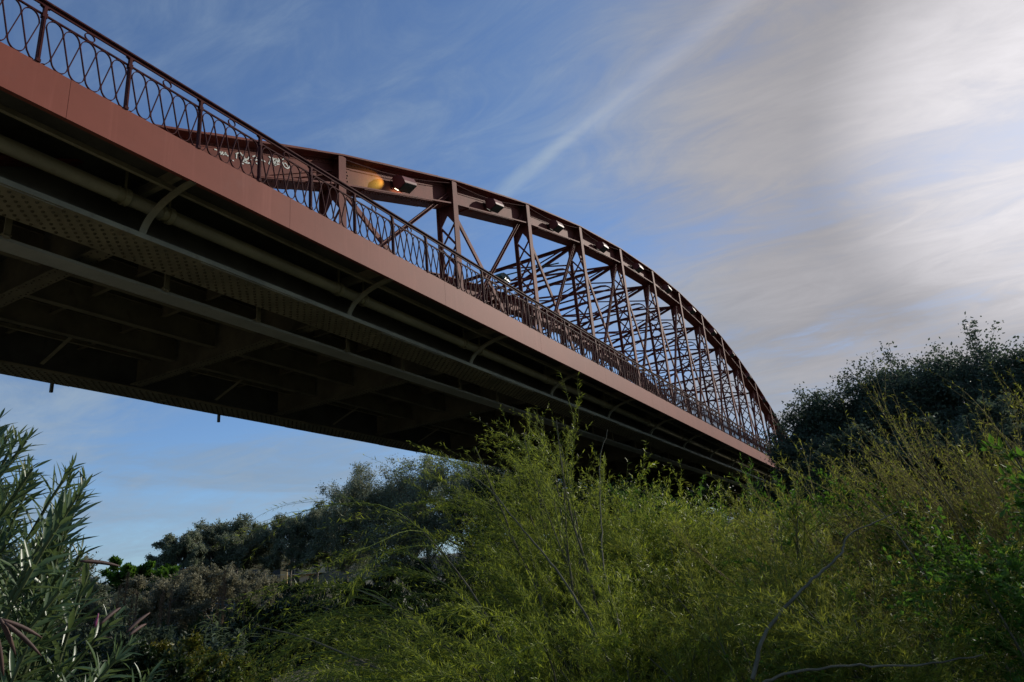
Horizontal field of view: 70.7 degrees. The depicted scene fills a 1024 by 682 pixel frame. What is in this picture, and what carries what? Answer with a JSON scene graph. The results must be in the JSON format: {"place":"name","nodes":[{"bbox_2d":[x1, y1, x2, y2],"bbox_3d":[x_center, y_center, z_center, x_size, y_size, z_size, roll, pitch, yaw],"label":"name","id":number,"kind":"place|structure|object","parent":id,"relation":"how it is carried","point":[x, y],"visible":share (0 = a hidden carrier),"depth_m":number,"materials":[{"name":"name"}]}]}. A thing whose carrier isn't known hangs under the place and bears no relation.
{"place":"outdoors","nodes":[
{"label":"outdoors","id":0,"kind":"place"},
{"bbox_2d":[187,614,228,649],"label":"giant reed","id":1,"kind":"object","parent":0,"point":[212,638],"visible":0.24,"depth_m":15.59,"materials":[{"name":"green plant"}]},
{"bbox_2d":[0,0,1023,583],"label":"sky","id":2,"kind":"structure","parent":0,"point":[824,182],"materials":[{"name":"blue"}]},
{"bbox_2d":[61,519,1008,681],"bbox_3d":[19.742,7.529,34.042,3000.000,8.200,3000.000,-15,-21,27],"label":"ground","id":3,"kind":"structure","parent":0,"point":[325,576],"depth_m":73.61,"materials":[{"name":"soil"}]},
{"bbox_2d":[0,538,68,659],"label":"grey shrub","id":4,"kind":"object","parent":3,"relation":"on","point":[13,547],"visible":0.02,"depth_m":28.88,"materials":[{"name":"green plant"}]},
{"bbox_2d":[12,548,100,651],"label":"grey shrub","id":5,"kind":"object","parent":3,"relation":"on","point":[87,557],"visible":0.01,"depth_m":34.59,"materials":[{"name":"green plant"}]},
{"bbox_2d":[58,546,101,622],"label":"sparse tree","id":6,"kind":"object","parent":3,"relation":"on","point":[89,566],"visible":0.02,"depth_m":46.30,"materials":[{"name":"green plant"}]},
{"bbox_2d":[0,408,166,681],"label":"oleander","id":7,"kind":"object","parent":3,"relation":"on","point":[24,642],"visible":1,"depth_m":1.72,"materials":[{"name":"green plant"}]},
{"bbox_2d":[52,570,159,662],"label":"grey shrub","id":8,"kind":"object","parent":3,"relation":"on","point":[100,610],"visible":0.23,"depth_m":32.38,"materials":[{"name":"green plant"}]},
{"bbox_2d":[110,571,148,652],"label":"giant reed","id":9,"kind":"object","parent":3,"relation":"on","point":[124,602],"visible":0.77,"depth_m":18.55,"materials":[{"name":"green plant"}]},
{"bbox_2d":[99,555,169,590],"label":"green tree","id":10,"kind":"object","parent":3,"relation":"on","point":[113,575],"visible":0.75,"depth_m":57.17,"materials":[{"name":"green plant"}]},
{"bbox_2d":[67,638,229,681],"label":"leafy bush","id":11,"kind":"object","parent":3,"relation":"on","point":[177,669],"visible":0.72,"depth_m":8.07,"materials":[{"name":"green plant"}]},
{"bbox_2d":[99,574,211,651],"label":"grey shrub","id":12,"kind":"object","parent":3,"relation":"on","point":[149,602],"visible":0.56,"depth_m":37.03,"materials":[{"name":"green plant"}]},
{"bbox_2d":[75,609,247,681],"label":"leafy bush","id":13,"kind":"object","parent":3,"relation":"on","point":[149,634],"visible":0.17,"depth_m":12.47,"materials":[{"name":"green plant"}]},
{"bbox_2d":[153,563,180,581],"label":"green tree","id":14,"kind":"object","parent":3,"relation":"on","point":[173,569],"visible":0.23,"depth_m":63.72,"materials":[{"name":"green plant"}]},
{"bbox_2d":[144,532,210,571],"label":"silver poplar","id":15,"kind":"object","parent":3,"relation":"on","point":[173,552],"visible":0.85,"depth_m":67.32,"materials":[{"name":"green plant"}]},
{"bbox_2d":[146,568,225,632],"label":"grey shrub","id":16,"kind":"object","parent":3,"relation":"on","point":[179,577],"visible":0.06,"depth_m":41.23,"materials":[{"name":"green plant"}]},
{"bbox_2d":[177,517,248,572],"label":"silver poplar","id":17,"kind":"object","parent":3,"relation":"on","point":[234,550],"visible":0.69,"depth_m":70.82,"materials":[{"name":"green plant"}]},
{"bbox_2d":[165,561,262,633],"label":"grey shrub","id":18,"kind":"object","parent":3,"relation":"on","point":[212,580],"visible":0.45,"depth_m":40.13,"materials":[{"name":"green plant"}]},
{"bbox_2d":[145,630,291,681],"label":"leafy bush","id":19,"kind":"object","parent":3,"relation":"on","point":[193,642],"visible":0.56,"depth_m":9.88,"materials":[{"name":"green plant"}]},
{"bbox_2d":[199,569,260,681],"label":"giant reed","id":20,"kind":"object","parent":3,"relation":"on","point":[223,594],"visible":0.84,"depth_m":18.47,"materials":[{"name":"green plant"}]},
{"bbox_2d":[181,561,289,582],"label":"ochre building","id":21,"kind":"structure","parent":3,"relation":"on","point":[281,574],"depth_m":108.87,"materials":[{"name":"tile"}]},
{"bbox_2d":[272,570,279,578],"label":"window","id":22,"kind":"structure","parent":21,"relation":"in","point":[277,572],"depth_m":108.90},
{"bbox_2d":[201,512,270,577],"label":"silver poplar","id":23,"kind":"object","parent":3,"relation":"on","point":[257,536],"visible":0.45,"depth_m":73.49,"materials":[{"name":"green plant"}]},
{"bbox_2d":[216,568,283,623],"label":"grey shrub","id":24,"kind":"object","parent":3,"relation":"on","point":[257,581],"visible":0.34,"depth_m":45.95,"materials":[{"name":"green plant"}]},
{"bbox_2d":[172,600,328,665],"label":"leafy bush","id":25,"kind":"object","parent":3,"relation":"on","point":[232,630],"visible":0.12,"depth_m":22.58,"materials":[{"name":"green plant"}]},
{"bbox_2d":[234,516,291,575],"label":"silver poplar","id":26,"kind":"object","parent":3,"relation":"on","point":[263,548],"visible":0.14,"depth_m":77.19,"materials":[{"name":"green plant"}]},
{"bbox_2d":[204,627,361,671],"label":"leafy bush","id":27,"kind":"object","parent":3,"relation":"on","point":[286,643],"visible":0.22,"depth_m":21.52,"materials":[{"name":"green plant"}]},
{"bbox_2d":[255,512,320,590],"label":"silver poplar","id":28,"kind":"object","parent":3,"relation":"on","point":[295,530],"visible":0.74,"depth_m":73.30,"materials":[{"name":"green plant"}]},
{"bbox_2d":[251,549,354,583],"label":"apartment building","id":29,"kind":"structure","parent":3,"relation":"on","point":[303,578],"depth_m":123.91,"materials":[{"name":"tile"}]},
{"bbox_2d":[272,498,348,591],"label":"silver poplar","id":30,"kind":"object","parent":3,"relation":"on","point":[313,513],"visible":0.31,"depth_m":72.75,"materials":[{"name":"green plant"}]},
{"bbox_2d":[236,584,388,656],"bbox_3d":[-7.323,11.251,28.689,6.926,2.904,6.144,1,-20,-17],"label":"leafy bush","id":31,"kind":"object","parent":3,"relation":"on","point":[252,609],"visible":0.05,"depth_m":27.37,"materials":[{"name":"green plant"}]},
{"bbox_2d":[300,495,374,579],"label":"silver poplar","id":32,"kind":"object","parent":3,"relation":"on","point":[329,545],"visible":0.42,"depth_m":71.05,"materials":[{"name":"green plant"}]},
{"bbox_2d":[315,461,409,584],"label":"silver poplar","id":33,"kind":"object","parent":3,"relation":"on","point":[357,486],"visible":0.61,"depth_m":68.64,"materials":[{"name":"green plant"}]},
{"bbox_2d":[260,564,481,647],"bbox_3d":[-4.273,9.096,23.774,7.852,3.269,5.730,-15,-21,27],"label":"leafy bush","id":34,"kind":"object","parent":3,"relation":"on","point":[388,580],"visible":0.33,"depth_m":22.91,"materials":[{"name":"green plant"}]},
{"bbox_2d":[119,494,631,681],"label":"willow shrub","id":35,"kind":"object","parent":3,"relation":"on","point":[358,622],"visible":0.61,"depth_m":6.73,"materials":[{"name":"green plant"}]},
{"bbox_2d":[346,473,441,596],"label":"silver poplar","id":36,"kind":"object","parent":3,"relation":"on","point":[383,509],"visible":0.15,"depth_m":67.18,"materials":[{"name":"green plant"}]},
{"bbox_2d":[245,579,577,681],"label":"willow shrub","id":37,"kind":"object","parent":3,"relation":"on","point":[435,675],"visible":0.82,"depth_m":5.67,"materials":[{"name":"green plant"}]},
{"bbox_2d":[361,452,471,572],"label":"silver poplar","id":38,"kind":"object","parent":3,"relation":"on","point":[411,492],"visible":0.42,"depth_m":65.41,"materials":[{"name":"green plant"}]},
{"bbox_2d":[393,454,504,581],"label":"silver poplar","id":39,"kind":"object","parent":3,"relation":"on","point":[444,526],"visible":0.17,"depth_m":63.86,"materials":[{"name":"green plant"}]},
{"bbox_2d":[317,542,613,681],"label":"willow shrub","id":40,"kind":"object","parent":3,"relation":"on","point":[498,673],"visible":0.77,"depth_m":5.68,"materials":[{"name":"green plant"}]},
{"bbox_2d":[403,464,545,589],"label":"leafy bush","id":41,"kind":"object","parent":3,"relation":"on","point":[476,487],"visible":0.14,"depth_m":53.70,"materials":[{"name":"green plant"}]},
{"bbox_2d":[466,465,508,563],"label":"silver poplar","id":42,"kind":"object","parent":3,"relation":"on","point":[492,513],"depth_m":64.93,"materials":[{"name":"green plant"}]},
{"bbox_2d":[384,542,602,675],"bbox_3d":[-0.225,4.346,10.813,3.889,2.623,3.531,-15,-21,27],"label":"willow shrub","id":43,"kind":"object","parent":3,"relation":"on","point":[422,611],"visible":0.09,"depth_m":10.73,"materials":[{"name":"green plant"}]},
{"bbox_2d":[442,468,561,581],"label":"leafy bush","id":44,"kind":"object","parent":3,"relation":"on","point":[504,500],"visible":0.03,"depth_m":54.18,"materials":[{"name":"green plant"}]},
{"bbox_2d":[8,541,1022,681],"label":"undergrowth","id":45,"kind":"object","parent":3,"relation":"on","point":[197,628],"visible":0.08,"depth_m":22.15,"materials":[{"name":"green plant"}]},
{"bbox_2d":[363,371,673,681],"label":"willow shrub","id":46,"kind":"object","parent":3,"relation":"on","point":[549,551],"visible":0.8,"depth_m":7.78,"materials":[{"name":"green plant"}]},
{"bbox_2d":[413,528,663,681],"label":"willow shrub","id":47,"kind":"object","parent":3,"relation":"on","point":[466,611],"visible":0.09,"depth_m":8.95,"materials":[{"name":"green plant"}]},
{"bbox_2d":[463,473,662,597],"bbox_3d":[1.425,5.283,16.376,4.881,4.523,3.696,6,-22,-29],"label":"leafy bush","id":48,"kind":"object","parent":3,"relation":"on","point":[561,495],"visible":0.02,"depth_m":15.92,"materials":[{"name":"green plant"}]},
{"bbox_2d":[482,478,651,556],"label":"leafy bush","id":49,"kind":"object","parent":3,"relation":"on","point":[567,483],"visible":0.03,"depth_m":50.75,"materials":[{"name":"green plant"}]},
{"bbox_2d":[441,440,783,671],"bbox_3d":[1.842,3.607,10.791,5.802,3.544,4.850,5,-22,-28],"label":"willow shrub","id":50,"kind":"object","parent":3,"relation":"on","point":[616,507],"visible":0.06,"depth_m":9.80,"materials":[{"name":"green plant"}]},
{"bbox_2d":[465,458,804,679],"bbox_3d":[1.829,3.467,10.065,4.246,3.334,4.583,13,-26,-42],"label":"willow shrub","id":51,"kind":"object","parent":3,"relation":"on","point":[694,535],"visible":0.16,"depth_m":9.30,"materials":[{"name":"green plant"}]},
{"bbox_2d":[479,534,802,681],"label":"willow shrub","id":52,"kind":"object","parent":3,"relation":"on","point":[616,648],"visible":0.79,"depth_m":5.59,"materials":[{"name":"green plant"}]},
{"bbox_2d":[592,470,698,531],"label":"leafy bush","id":53,"kind":"object","parent":3,"relation":"on","point":[634,474],"visible":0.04,"depth_m":48.66,"materials":[{"name":"green plant"}]},
{"bbox_2d":[556,479,771,576],"bbox_3d":[2.643,5.314,16.147,4.730,4.206,4.700,6,-22,-29],"label":"leafy bush","id":54,"kind":"object","parent":3,"relation":"on","point":[641,504],"visible":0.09,"depth_m":15.52,"materials":[{"name":"green plant"}]},
{"bbox_2d":[569,475,784,681],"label":"willow shrub","id":55,"kind":"object","parent":3,"relation":"on","point":[659,564],"visible":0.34,"depth_m":8.36,"materials":[{"name":"green plant"}]},
{"bbox_2d":[636,472,750,578],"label":"leafy bush","id":56,"kind":"object","parent":3,"relation":"on","point":[672,492],"visible":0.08,"depth_m":46.30,"materials":[{"name":"green plant"}]},
{"bbox_2d":[585,452,885,640],"bbox_3d":[3.380,3.623,11.117,5.198,3.464,5.088,-7,-19,5],"label":"willow shrub","id":57,"kind":"object","parent":3,"relation":"on","point":[700,487],"visible":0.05,"depth_m":10.37,"materials":[{"name":"green plant"}]},
{"bbox_2d":[716,479,795,573],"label":"leafy bush","id":58,"kind":"object","parent":3,"relation":"on","point":[769,492],"visible":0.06,"depth_m":38.91,"materials":[{"name":"green plant"}]},
{"bbox_2d":[567,438,952,681],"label":"willow shrub","id":59,"kind":"object","parent":3,"relation":"on","point":[795,542],"visible":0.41,"depth_m":7.32,"materials":[{"name":"green plant"}]},
{"bbox_2d":[717,470,856,680],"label":"leafy sucker","id":60,"kind":"object","parent":3,"relation":"on","point":[788,543],"visible":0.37,"depth_m":7.23,"materials":[{"name":"green plant"}]},
{"bbox_2d":[571,508,1008,681],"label":"willow shrub","id":61,"kind":"object","parent":3,"relation":"on","point":[844,672],"visible":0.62,"depth_m":5.43,"materials":[{"name":"green plant"}]},
{"bbox_2d":[767,432,845,558],"bbox_3d":[16.279,8.971,36.561,6.367,8.854,6.359,-15,-21,27],"label":"dark poplar","id":62,"kind":"object","parent":3,"relation":"on","point":[791,452],"visible":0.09,"depth_m":36.90,"materials":[{"name":"green plant"}]},
{"bbox_2d":[759,380,872,494],"bbox_3d":[17.552,8.335,39.403,8.334,12.541,7.870,-15,-21,27],"label":"dark poplar","id":63,"kind":"object","parent":3,"relation":"on","point":[820,407],"visible":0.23,"depth_m":39.92,"materials":[{"name":"green plant"}]},
{"bbox_2d":[770,412,879,550],"bbox_3d":[18.495,8.313,39.288,8.744,10.334,8.694,-15,-21,27],"label":"dark poplar","id":64,"kind":"object","parent":3,"relation":"on","point":[817,426],"visible":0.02,"depth_m":39.51,"materials":[{"name":"green plant"}]},
{"bbox_2d":[656,381,1020,681],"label":"broom willow","id":65,"kind":"object","parent":3,"relation":"on","point":[692,548],"visible":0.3,"depth_m":7.55,"materials":[{"name":"green plant"}]},
{"bbox_2d":[659,488,1023,681],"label":"willow shrub","id":66,"kind":"object","parent":3,"relation":"on","point":[810,645],"visible":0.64,"depth_m":5.13,"materials":[{"name":"green plant"}]},
{"bbox_2d":[769,422,967,590],"bbox_3d":[15.100,6.826,29.764,6.366,7.184,9.027,0,-20,-14],"label":"dark poplar","id":67,"kind":"object","parent":3,"relation":"on","point":[836,444],"visible":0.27,"depth_m":29.67,"materials":[{"name":"green plant"}]},
{"bbox_2d":[725,473,1023,681],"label":"poplar sapling","id":68,"kind":"object","parent":3,"relation":"on","point":[1004,578],"visible":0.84,"depth_m":4.71,"materials":[{"name":"green plant"}]},
{"bbox_2d":[736,351,1023,681],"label":"broom willow","id":69,"kind":"object","parent":3,"relation":"on","point":[916,485],"visible":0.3,"depth_m":7.24,"materials":[{"name":"green plant"}]},
{"bbox_2d":[844,356,965,446],"bbox_3d":[21.367,7.045,38.846,8.904,12.153,9.075,-1,-19,-13],"label":"dark poplar","id":70,"kind":"object","parent":3,"relation":"on","point":[880,379],"visible":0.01,"depth_m":39.06,"materials":[{"name":"green plant"}]},
{"bbox_2d":[839,373,978,519],"bbox_3d":[19.656,7.305,35.715,8.350,11.350,8.791,-15,-21,27],"label":"dark poplar","id":71,"kind":"object","parent":3,"relation":"on","point":[877,412],"visible":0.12,"depth_m":36.45,"materials":[{"name":"green plant"}]},
{"bbox_2d":[805,462,1023,681],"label":"poplar sapling","id":72,"kind":"object","parent":3,"relation":"on","point":[912,526],"visible":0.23,"depth_m":6.85,"materials":[{"name":"green plant"}]},
{"bbox_2d":[824,335,1004,425],"bbox_3d":[23.763,6.597,38.394,12.227,13.657,11.677,10,-24,-37],"label":"dark poplar","id":73,"kind":"object","parent":3,"relation":"on","point":[848,391],"visible":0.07,"depth_m":38.55,"materials":[{"name":"green plant"}]},
{"bbox_2d":[848,357,1023,591],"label":"broom willow","id":74,"kind":"object","parent":3,"relation":"on","point":[966,499],"visible":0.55,"depth_m":6.69,"materials":[{"name":"green plant"}]},
{"bbox_2d":[882,387,1023,551],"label":"dark poplar","id":75,"kind":"object","parent":3,"relation":"on","point":[960,429],"visible":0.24,"depth_m":26.97,"materials":[{"name":"green plant"}]},
{"bbox_2d":[895,311,1023,502],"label":"dark poplar","id":76,"kind":"object","parent":3,"relation":"on","point":[936,389],"visible":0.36,"depth_m":34.98,"materials":[{"name":"green plant"}]},
{"bbox_2d":[964,345,1023,508],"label":"dark poplar","id":77,"kind":"object","parent":3,"relation":"on","point":[1019,368],"visible":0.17,"depth_m":33.19,"materials":[{"name":"green plant"}]},
{"bbox_2d":[967,434,1023,596],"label":"poplar sapling","id":78,"kind":"object","parent":3,"relation":"on","point":[1011,455],"visible":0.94,"depth_m":5.01,"materials":[{"name":"green plant"}]},
{"bbox_3d":[-12.998,2.582,7.543,11.000,10.272,4.550,-15,-21,27],"label":"bridge abutment","id":79,"kind":"object","parent":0,"visible":0},
{"bbox_2d":[0,0,788,512],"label":"iron bridge","id":80,"kind":"structure","parent":79,"relation":"on","point":[178,266],"depth_m":18.80,"materials":[{"name":"paint"}]},
{"bbox_2d":[390,175,416,193],"bbox_3d":[-3.109,-4.499,20.727,0.503,0.452,0.594,-15,-6,27],"label":"floodlight","id":81,"kind":"object","parent":80,"relation":"attached to","point":[400,183],"visible":1,"depth_m":20.52,"materials":[{"name":"red paint"}]},
{"bbox_2d":[483,198,503,212],"bbox_3d":[-0.647,-4.804,25.619,0.503,0.452,0.594,-15,-9,27],"label":"floodlight","id":82,"kind":"object","parent":80,"relation":"attached to","point":[493,205],"visible":1,"depth_m":25.41,"materials":[{"name":"red paint"}]},
{"bbox_2d":[495,262,558,284],"bbox_3d":[0.566,-2.897,30.770,3.228,1.269,0.690,7,-22,-31],"label":"floodlight","id":83,"kind":"object","parent":80,"relation":"hanging from","point":[503,276],"visible":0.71,"depth_m":30.03,"materials":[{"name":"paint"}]},
{"bbox_2d":[547,220,563,232],"bbox_3d":[1.841,-4.824,30.413,0.503,0.452,0.594,-15,-12,27],"label":"floodlight","id":84,"kind":"object","parent":80,"relation":"attached to","point":[555,226],"visible":0.98,"depth_m":30.20,"materials":[{"name":"red paint"}]},
{"bbox_2d":[594,241,608,252],"bbox_3d":[4.355,-4.558,35.108,0.503,0.452,0.594,-15,-15,27],"label":"floodlight","id":85,"kind":"object","parent":80,"relation":"attached to","point":[599,246],"visible":0.96,"depth_m":34.90,"materials":[{"name":"red paint"}]},
{"bbox_2d":[631,263,643,272],"bbox_3d":[6.894,-4.007,39.704,0.503,0.452,0.594,-15,-18,27],"label":"floodlight","id":86,"kind":"object","parent":80,"relation":"attached to","point":[637,267],"visible":0.91,"depth_m":39.50,"materials":[{"name":"red paint"}]},
{"bbox_2d":[661,284,671,293],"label":"floodlight","id":87,"kind":"object","parent":80,"relation":"attached to","point":[667,289],"visible":0.8,"depth_m":43.99,"materials":[{"name":"red paint"}]},
{"bbox_2d":[686,306,695,314],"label":"floodlight","id":88,"kind":"object","parent":80,"relation":"attached to","point":[691,310],"visible":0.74,"depth_m":48.38,"materials":[{"name":"red paint"}]},
{"bbox_2d":[708,328,716,335],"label":"floodlight","id":89,"kind":"object","parent":80,"relation":"attached to","point":[712,331],"visible":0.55,"depth_m":52.70,"materials":[{"name":"red paint"}]},
{"bbox_2d":[727,350,734,357],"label":"floodlight","id":90,"kind":"object","parent":80,"relation":"attached to","point":[731,353],"visible":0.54,"depth_m":56.89,"materials":[{"name":"red paint"}]},
{"bbox_2d":[745,373,751,379],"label":"floodlight","id":91,"kind":"object","parent":80,"relation":"attached to","point":[747,375],"visible":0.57,"depth_m":61.01,"materials":[{"name":"red paint"}]}
]}

